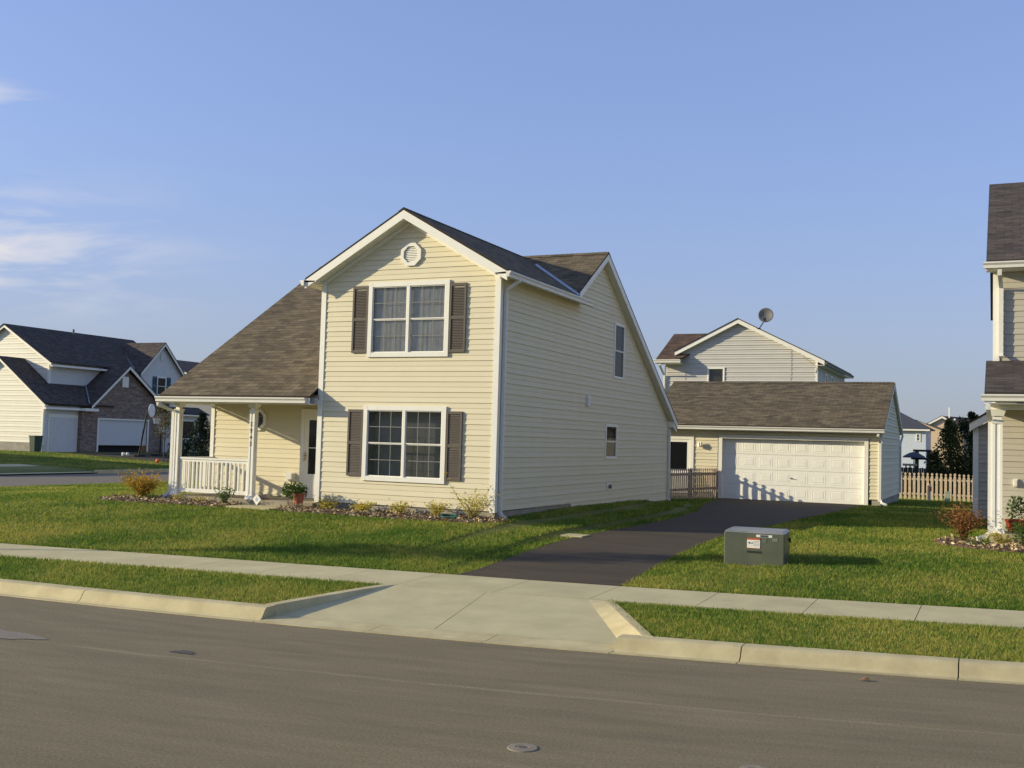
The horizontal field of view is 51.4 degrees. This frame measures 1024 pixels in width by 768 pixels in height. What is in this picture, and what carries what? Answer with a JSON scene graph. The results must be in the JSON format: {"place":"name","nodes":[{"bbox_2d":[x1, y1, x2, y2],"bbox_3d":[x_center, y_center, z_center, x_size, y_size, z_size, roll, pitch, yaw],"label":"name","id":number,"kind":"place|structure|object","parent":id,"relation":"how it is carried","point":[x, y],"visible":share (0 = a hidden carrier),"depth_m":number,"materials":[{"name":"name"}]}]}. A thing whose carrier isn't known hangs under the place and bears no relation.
{"place":"outdoors","nodes":[
{"label":"outdoors","id":0,"kind":"place"},
{"bbox_2d":[0,464,88,473],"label":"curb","id":1,"kind":"object","parent":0,"point":[2,465],"visible":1,"depth_m":49.41,"materials":[{"name":"concrete"}]},
{"bbox_2d":[0,471,202,486],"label":"cross street","id":2,"kind":"structure","parent":0,"point":[27,480],"depth_m":44.24,"materials":[{"name":"grey asphalt"}]},
{"bbox_2d":[259,493,269,499],"bbox_3d":[-5.828,2.640,25.126,0.250,0.170,0.170,1,-3,12],"label":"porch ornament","id":3,"kind":"object","parent":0,"point":[264,496],"visible":0.97,"depth_m":25.06,"materials":[{"name":"grey stone"}]},
{"bbox_2d":[0,596,1023,767],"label":"street","id":4,"kind":"structure","parent":0,"point":[85,686],"depth_m":8.31,"materials":[{"name":"grey asphalt"}]},
{"bbox_2d":[507,743,537,751],"bbox_3d":[0.069,2.435,7.122,0.220,0.018,0.220,0,-3,25],"label":"utility cover","id":5,"kind":"object","parent":4,"relation":"on","point":[521,747],"visible":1,"depth_m":7.11,"materials":[{"name":"metal"}]},
{"bbox_2d":[739,765,766,767],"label":"utility cover","id":6,"kind":"object","parent":4,"relation":"on","point":[751,766],"visible":1,"depth_m":6.83,"materials":[{"name":"metal"}]},
{"bbox_2d":[0,543,1023,629],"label":"sidewalk","id":7,"kind":"structure","parent":0,"point":[906,612],"depth_m":14.20,"materials":[{"name":"concrete"}]},
{"bbox_2d":[0,441,1023,674],"bbox_3d":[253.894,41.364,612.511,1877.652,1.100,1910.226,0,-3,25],"label":"ground","id":8,"kind":"structure","parent":0,"point":[38,468],"depth_m":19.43,"materials":[{"name":"green plant"}]},
{"bbox_2d":[29,435,42,451],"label":"wheelie bin","id":9,"kind":"object","parent":8,"relation":"on","point":[35,442],"visible":0.93,"depth_m":64.11,"materials":[{"name":"green plastic"}]},
{"bbox_2d":[0,323,209,451],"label":"corner lot house","id":10,"kind":"structure","parent":8,"relation":"on","point":[65,391],"depth_m":69.21,"materials":[{"name":"white"}]},
{"bbox_2d":[49,417,76,450],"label":"garage door","id":11,"kind":"structure","parent":10,"relation":"in","point":[62,436],"depth_m":66.39,"materials":[{"name":"white metal"}]},
{"bbox_2d":[98,420,146,445],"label":"garage door","id":12,"kind":"structure","parent":10,"relation":"in","point":[111,432],"depth_m":70.58,"materials":[{"name":"white"}]},
{"bbox_2d":[156,377,166,395],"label":"window","id":13,"kind":"structure","parent":10,"relation":"in","point":[161,381],"depth_m":75.58,"materials":[{"name":"white glass"}]},
{"bbox_2d":[182,420,194,439],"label":"window","id":14,"kind":"structure","parent":10,"relation":"in","point":[187,424],"depth_m":77.37,"materials":[{"name":"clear glass"}]},
{"bbox_2d":[59,452,207,462],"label":"driveway across","id":15,"kind":"object","parent":8,"relation":"on","point":[149,457],"visible":0.2,"depth_m":64.88,"materials":[{"name":"concrete"}]},
{"bbox_2d":[129,404,160,456],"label":"basketball hoop","id":16,"kind":"object","parent":15,"relation":"on","point":[151,410],"visible":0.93,"depth_m":64.86,"materials":[{"name":"black paint"}]},
{"bbox_2d":[151,413,167,455],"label":"basketball hoop","id":17,"kind":"object","parent":15,"relation":"on","point":[159,454],"visible":0.37,"depth_m":67.10,"materials":[{"name":"black paint"}]},
{"bbox_2d":[94,468,198,483],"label":"road","id":18,"kind":"structure","parent":8,"relation":"on","point":[121,471],"depth_m":52.57,"materials":[{"name":"grey asphalt"}]},
{"bbox_2d":[153,403,171,461],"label":"young tree","id":19,"kind":"object","parent":8,"relation":"on","point":[166,417],"visible":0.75,"depth_m":60.38,"materials":[{"name":"green plant"}]},
{"bbox_2d":[106,496,235,506],"bbox_3d":[-8.132,2.819,25.537,4.050,0.084,1.570,0,-3,25],"label":"planting bed","id":20,"kind":"object","parent":8,"relation":"on","point":[167,501],"visible":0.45,"depth_m":25.00,"materials":[{"name":"soil"}]},
{"bbox_2d":[115,468,167,497],"bbox_3d":[-9.146,2.399,26.186,1.243,0.892,1.178,4,-4,-37],"label":"shrub","id":21,"kind":"object","parent":20,"relation":"on","point":[146,483],"visible":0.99,"depth_m":26.10,"materials":[{"name":"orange plant"}]},
{"bbox_2d":[140,492,156,498],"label":"shrub","id":22,"kind":"object","parent":20,"relation":"on","point":[149,496],"visible":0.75,"depth_m":25.69,"materials":[{"name":"green plant"}]},
{"bbox_2d":[171,492,187,499],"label":"shrub","id":23,"kind":"object","parent":20,"relation":"on","point":[178,498],"visible":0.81,"depth_m":25.45,"materials":[{"name":"green plant"}]},
{"bbox_2d":[187,493,210,501],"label":"shrub","id":24,"kind":"object","parent":20,"relation":"on","point":[199,498],"visible":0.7,"depth_m":25.17,"materials":[{"name":"green plant"}]},
{"bbox_2d":[214,486,238,502],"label":"shrub","id":25,"kind":"object","parent":20,"relation":"on","point":[222,495],"visible":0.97,"depth_m":24.86,"materials":[{"name":"green plant"}]},
{"bbox_2d":[165,441,188,460],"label":"conifer tree","id":26,"kind":"object","parent":8,"relation":"on","point":[168,455],"visible":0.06,"depth_m":61.67,"materials":[{"name":"green plant"}]},
{"bbox_2d":[168,435,197,452],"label":"shrub","id":27,"kind":"object","parent":8,"relation":"on","point":[185,443],"visible":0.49,"depth_m":73.52,"materials":[{"name":"green plant"}]},
{"bbox_2d":[177,360,211,449],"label":"shaded house","id":28,"kind":"structure","parent":8,"relation":"on","point":[187,366],"depth_m":86.10,"materials":[{"name":"grey"}]},
{"bbox_2d":[184,411,210,463],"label":"conifer tree","id":29,"kind":"object","parent":8,"relation":"on","point":[200,447],"visible":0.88,"depth_m":61.46,"materials":[{"name":"green plant"}]},
{"bbox_2d":[227,504,284,509],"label":"front walk","id":30,"kind":"structure","parent":8,"relation":"on","point":[260,507],"depth_m":24.15,"materials":[{"name":"concrete"}]},
{"bbox_2d":[253,494,260,505],"bbox_3d":[-5.859,2.733,24.435,0.240,0.420,0.019,0,-3,25],"label":"yard sign","id":31,"kind":"object","parent":30,"relation":"on","point":[256,499],"visible":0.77,"depth_m":24.43,"materials":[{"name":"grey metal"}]},
{"bbox_2d":[280,508,498,522],"bbox_3d":[-2.665,2.831,22.884,5.500,0.074,1.170,0,-3,25],"label":"planting bed","id":32,"kind":"object","parent":8,"relation":"on","point":[398,517],"visible":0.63,"depth_m":22.34,"materials":[{"name":"soil"}]},
{"bbox_2d":[280,481,307,506],"bbox_3d":[-4.912,2.516,24.009,0.641,0.664,0.570,0,-3,25],"label":"potted plant","id":33,"kind":"object","parent":32,"relation":"on","point":[298,493],"visible":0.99,"depth_m":23.91,"materials":[{"name":"green plant"}]},
{"bbox_2d":[316,495,340,508],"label":"shrub","id":34,"kind":"object","parent":32,"relation":"on","point":[325,503],"visible":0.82,"depth_m":23.80,"materials":[{"name":"yellow plant"}]},
{"bbox_2d":[344,495,377,510],"bbox_3d":[-3.340,2.670,23.409,0.750,0.446,0.618,2,-3,-12],"label":"shrub","id":35,"kind":"object","parent":32,"relation":"on","point":[365,506],"visible":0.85,"depth_m":23.37,"materials":[{"name":"yellow plant"}]},
{"bbox_2d":[387,498,412,513],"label":"shrub","id":36,"kind":"object","parent":32,"relation":"on","point":[400,508],"visible":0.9,"depth_m":22.98,"materials":[{"name":"yellow plant"}]},
{"bbox_2d":[424,499,450,515],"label":"shrub","id":37,"kind":"object","parent":32,"relation":"on","point":[433,509],"visible":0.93,"depth_m":22.62,"materials":[{"name":"yellow plant"}]},
{"bbox_2d":[449,488,491,518],"bbox_3d":[-0.829,2.470,22.211,0.976,0.791,0.970,0,-3,25],"label":"shrub","id":38,"kind":"object","parent":32,"relation":"on","point":[475,505],"visible":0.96,"depth_m":22.16,"materials":[{"name":"yellow plant"}]},
{"bbox_2d":[154,207,677,518],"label":"suburban house","id":39,"kind":"structure","parent":8,"relation":"on","point":[404,354],"depth_m":24.38,"materials":[{"name":"beige"}]},
{"bbox_2d":[248,408,266,429],"bbox_3d":[-6.412,0.889,26.811,0.554,0.554,0.055,0,-3,25],"label":"octagonal window","id":40,"kind":"structure","parent":39,"relation":"in","point":[262,416],"depth_m":26.75,"materials":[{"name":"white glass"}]},
{"bbox_2d":[299,409,317,498],"bbox_3d":[-4.722,1.708,25.956,1.090,2.190,0.102,0,-3,25],"label":"door","id":41,"kind":"structure","parent":39,"relation":"in","point":[308,416],"depth_m":26.12,"materials":[{"name":"white wood"}]},
{"bbox_2d":[361,405,446,483],"bbox_3d":[-2.326,1.329,23.587,2.100,1.670,0.350,0,-3,25],"label":"window","id":42,"kind":"structure","parent":39,"relation":"in","point":[400,443],"depth_m":23.69,"materials":[{"name":"white glass"}]},
{"bbox_2d":[367,279,450,356],"bbox_3d":[-2.229,-1.429,23.751,2.060,1.680,0.400,0,-3,25],"label":"window","id":43,"kind":"structure","parent":39,"relation":"in","point":[406,318],"depth_m":23.61,"materials":[{"name":"white glass"}]},
{"bbox_2d":[605,424,617,458],"bbox_3d":[2.553,1.576,29.229,0.380,0.940,0.940,0,-3,25],"label":"window","id":44,"kind":"structure","parent":39,"relation":"in","point":[611,430],"depth_m":29.29,"materials":[{"name":"white glass"}]},
{"bbox_2d":[613,322,624,379],"bbox_3d":[2.839,-0.908,29.833,0.380,1.540,0.860,0,-3,25],"label":"window","id":45,"kind":"structure","parent":39,"relation":"in","point":[619,334],"depth_m":29.91,"materials":[{"name":"white glass"}]},
{"bbox_2d":[278,585,616,643],"bbox_3d":[-0.482,2.719,12.802,4.111,0.144,2.140,1,-3,18],"label":"driveway apron","id":46,"kind":"object","parent":8,"relation":"on","point":[561,618],"visible":0.99,"depth_m":12.62,"materials":[{"name":"concrete"}]},
{"bbox_2d":[0,579,1023,684],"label":"curb","id":47,"kind":"structure","parent":8,"relation":"on","point":[632,640],"depth_m":11.22,"materials":[{"name":"concrete"}]},
{"bbox_2d":[98,494,1023,551],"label":"mulch","id":48,"kind":"object","parent":8,"relation":"on","point":[366,512],"visible":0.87,"depth_m":22.97,"materials":[{"name":"brown wood"}]},
{"bbox_2d":[440,514,458,518],"bbox_3d":[-1.288,2.755,22.207,0.434,0.078,0.262,0,-3,25],"label":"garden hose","id":49,"kind":"object","parent":48,"relation":"on","point":[453,516],"visible":0.94,"depth_m":22.24,"materials":[{"name":"green rubber"}]},
{"bbox_2d":[444,472,500,516],"bbox_3d":[-0.837,2.341,22.206,1.344,0.956,0.174,0,-3,25],"label":"sapling shoot","id":50,"kind":"object","parent":48,"relation":"on","point":[481,498],"visible":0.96,"depth_m":22.14,"materials":[{"name":"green plant"}]},
{"bbox_2d":[560,533,589,537],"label":"paving slab","id":51,"kind":"structure","parent":8,"relation":"on","point":[570,535],"depth_m":20.86,"materials":[{"name":"concrete"}]},
{"bbox_2d":[670,468,716,499],"bbox_3d":[6.071,3.416,35.896,0.185,1.195,3.866,0,-4,34],"label":"picket fence","id":52,"kind":"object","parent":8,"relation":"on","point":[684,485],"visible":0.98,"depth_m":35.73,"materials":[{"name":"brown wood"}]},
{"bbox_2d":[653,318,853,391],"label":"pale grey house","id":53,"kind":"structure","parent":8,"relation":"on","point":[737,350],"depth_m":53.96,"materials":[{"name":"white wood"}]},
{"bbox_2d":[707,367,724,381],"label":"window","id":54,"kind":"structure","parent":53,"relation":"in","point":[714,374],"depth_m":54.36,"materials":[{"name":"white glass"}]},
{"bbox_2d":[757,308,772,328],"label":"satellite dish","id":55,"kind":"object","parent":53,"relation":"on","point":[765,314],"visible":1,"depth_m":52.94,"materials":[{"name":"grey metal"}]},
{"bbox_2d":[724,526,790,565],"bbox_3d":[3.933,2.688,17.084,1.090,0.720,0.920,0,-3,21],"label":"transformer box","id":56,"kind":"object","parent":8,"relation":"on","point":[746,546],"visible":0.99,"depth_m":16.73,"materials":[{"name":"metal"}]},
{"bbox_2d":[666,381,903,505],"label":"detached garage","id":57,"kind":"structure","parent":8,"relation":"on","point":[830,442],"depth_m":37.20,"materials":[{"name":"beige"}]},
{"bbox_2d":[670,436,693,472],"bbox_3d":[5.935,2.874,38.115,1.140,2.030,0.045,0,-3,25],"label":"side door","id":58,"kind":"structure","parent":57,"relation":"in","point":[682,447],"depth_m":38.09,"materials":[{"name":"white glass"}]},
{"bbox_2d":[723,438,863,504],"bbox_3d":[9.626,2.981,36.615,4.780,2.100,0.102,0,-3,25],"label":"garage door","id":59,"kind":"structure","parent":57,"relation":"in","point":[748,458],"depth_m":36.59,"materials":[{"name":"white metal"}]},
{"bbox_2d":[903,463,916,467],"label":"deck railing","id":60,"kind":"object","parent":8,"relation":"on","point":[909,465],"visible":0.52,"depth_m":59.10,"materials":[{"name":"white wood"}]},
{"bbox_2d":[903,452,924,467],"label":"deck umbrella","id":61,"kind":"object","parent":8,"relation":"on","point":[913,455],"visible":0.91,"depth_m":59.65,"materials":[{"name":"blue fabric"}]},
{"bbox_2d":[900,412,934,472],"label":"hip roof house","id":62,"kind":"structure","parent":8,"relation":"on","point":[916,434],"depth_m":105.50,"materials":[{"name":"white"}]},
{"bbox_2d":[916,433,920,441],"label":"window","id":63,"kind":"structure","parent":62,"relation":"in","point":[919,437],"depth_m":105.16,"materials":[{"name":"white plastic"}]},
{"bbox_2d":[911,449,931,467],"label":"pergola","id":64,"kind":"object","parent":8,"relation":"on","point":[918,459],"visible":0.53,"depth_m":60.13,"materials":[{"name":"brown wood"}]},
{"bbox_2d":[927,484,931,500],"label":"marker post","id":65,"kind":"object","parent":8,"relation":"on","point":[929,488],"visible":0.86,"depth_m":43.93,"materials":[{"name":"white plastic"}]},
{"bbox_2d":[899,472,972,501],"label":"picket fence","id":66,"kind":"object","parent":8,"relation":"on","point":[936,480],"visible":0.55,"depth_m":45.54,"materials":[{"name":"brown wood"}]},
{"bbox_2d":[923,451,948,493],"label":"broadleaf tree","id":67,"kind":"object","parent":8,"relation":"on","point":[931,462],"visible":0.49,"depth_m":55.65,"materials":[{"name":"green plant"}]},
{"bbox_2d":[901,467,971,494],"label":"board fence","id":68,"kind":"object","parent":8,"relation":"on","point":[908,470],"visible":0.11,"depth_m":57.78,"materials":[{"name":"brown wood"}]},
{"bbox_2d":[916,408,963,466],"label":"tan house","id":69,"kind":"structure","parent":8,"relation":"on","point":[937,425],"depth_m":159.55,"materials":[{"name":"beige"}]},
{"bbox_2d":[944,491,950,500],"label":"utility pedestal","id":70,"kind":"object","parent":8,"relation":"on","point":[947,495],"visible":0.86,"depth_m":44.34,"materials":[{"name":"green metal"}]},
{"bbox_2d":[929,418,972,491],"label":"broadleaf tree","id":71,"kind":"object","parent":8,"relation":"on","point":[950,435],"visible":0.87,"depth_m":54.40,"materials":[{"name":"green plant"}]},
{"bbox_2d":[952,411,982,493],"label":"broadleaf tree","id":72,"kind":"object","parent":8,"relation":"on","point":[963,427],"visible":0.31,"depth_m":54.93,"materials":[{"name":"green plant"}]},
{"bbox_2d":[962,419,987,469],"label":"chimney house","id":73,"kind":"structure","parent":8,"relation":"on","point":[965,443],"depth_m":110.63,"materials":[{"name":"beige"}]},
{"bbox_2d":[968,412,987,519],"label":"outbuilding","id":74,"kind":"structure","parent":8,"relation":"on","point":[980,463],"depth_m":26.46,"materials":[{"name":"grey"}]},
{"bbox_2d":[935,539,1023,552],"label":"planting bed","id":75,"kind":"object","parent":8,"relation":"on","point":[985,548],"visible":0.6,"depth_m":18.69,"materials":[{"name":"soil"}]},
{"bbox_2d":[930,497,988,540],"bbox_3d":[8.341,2.522,19.698,0.998,0.853,0.964,4,-4,-40],"label":"shrub","id":76,"kind":"object","parent":75,"relation":"on","point":[959,525],"visible":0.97,"depth_m":19.63,"materials":[{"name":"red plant"}]},
{"bbox_2d":[956,530,993,545],"bbox_3d":[8.299,2.772,18.972,0.743,0.288,0.682,0,-3,25],"label":"shrub","id":77,"kind":"object","parent":75,"relation":"on","point":[981,541],"visible":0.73,"depth_m":18.98,"materials":[{"name":"green plant"}]},
{"bbox_2d":[987,527,1014,543],"bbox_3d":[8.771,2.752,19.065,0.423,0.394,0.462,2,-3,-9],"label":"shrub","id":78,"kind":"object","parent":75,"relation":"on","point":[999,538],"visible":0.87,"depth_m":19.04,"materials":[{"name":"green plant"}]},
{"bbox_2d":[989,515,1023,545],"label":"shrub","id":79,"kind":"object","parent":75,"relation":"on","point":[1018,532],"visible":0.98,"depth_m":18.78,"materials":[{"name":"green plant"}]},
{"bbox_2d":[976,182,1023,545],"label":"grey house","id":80,"kind":"structure","parent":8,"relation":"on","point":[1003,264],"depth_m":20.97,"materials":[{"name":"beige"}]},
{"bbox_2d":[1005,495,1023,532],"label":"potted plant","id":81,"kind":"object","parent":80,"relation":"on","point":[1014,504],"visible":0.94,"depth_m":19.50,"materials":[{"name":"green plant"}]},
{"bbox_2d":[0,0,1023,422],"label":"sky","id":82,"kind":"structure","parent":0,"point":[171,171],"materials":[{"name":"blue"}]},
{"bbox_2d":[458,498,859,585],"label":"driveway","id":83,"kind":"structure","parent":0,"point":[617,557],"depth_m":19.55,"materials":[{"name":"black asphalt"}]}
]}

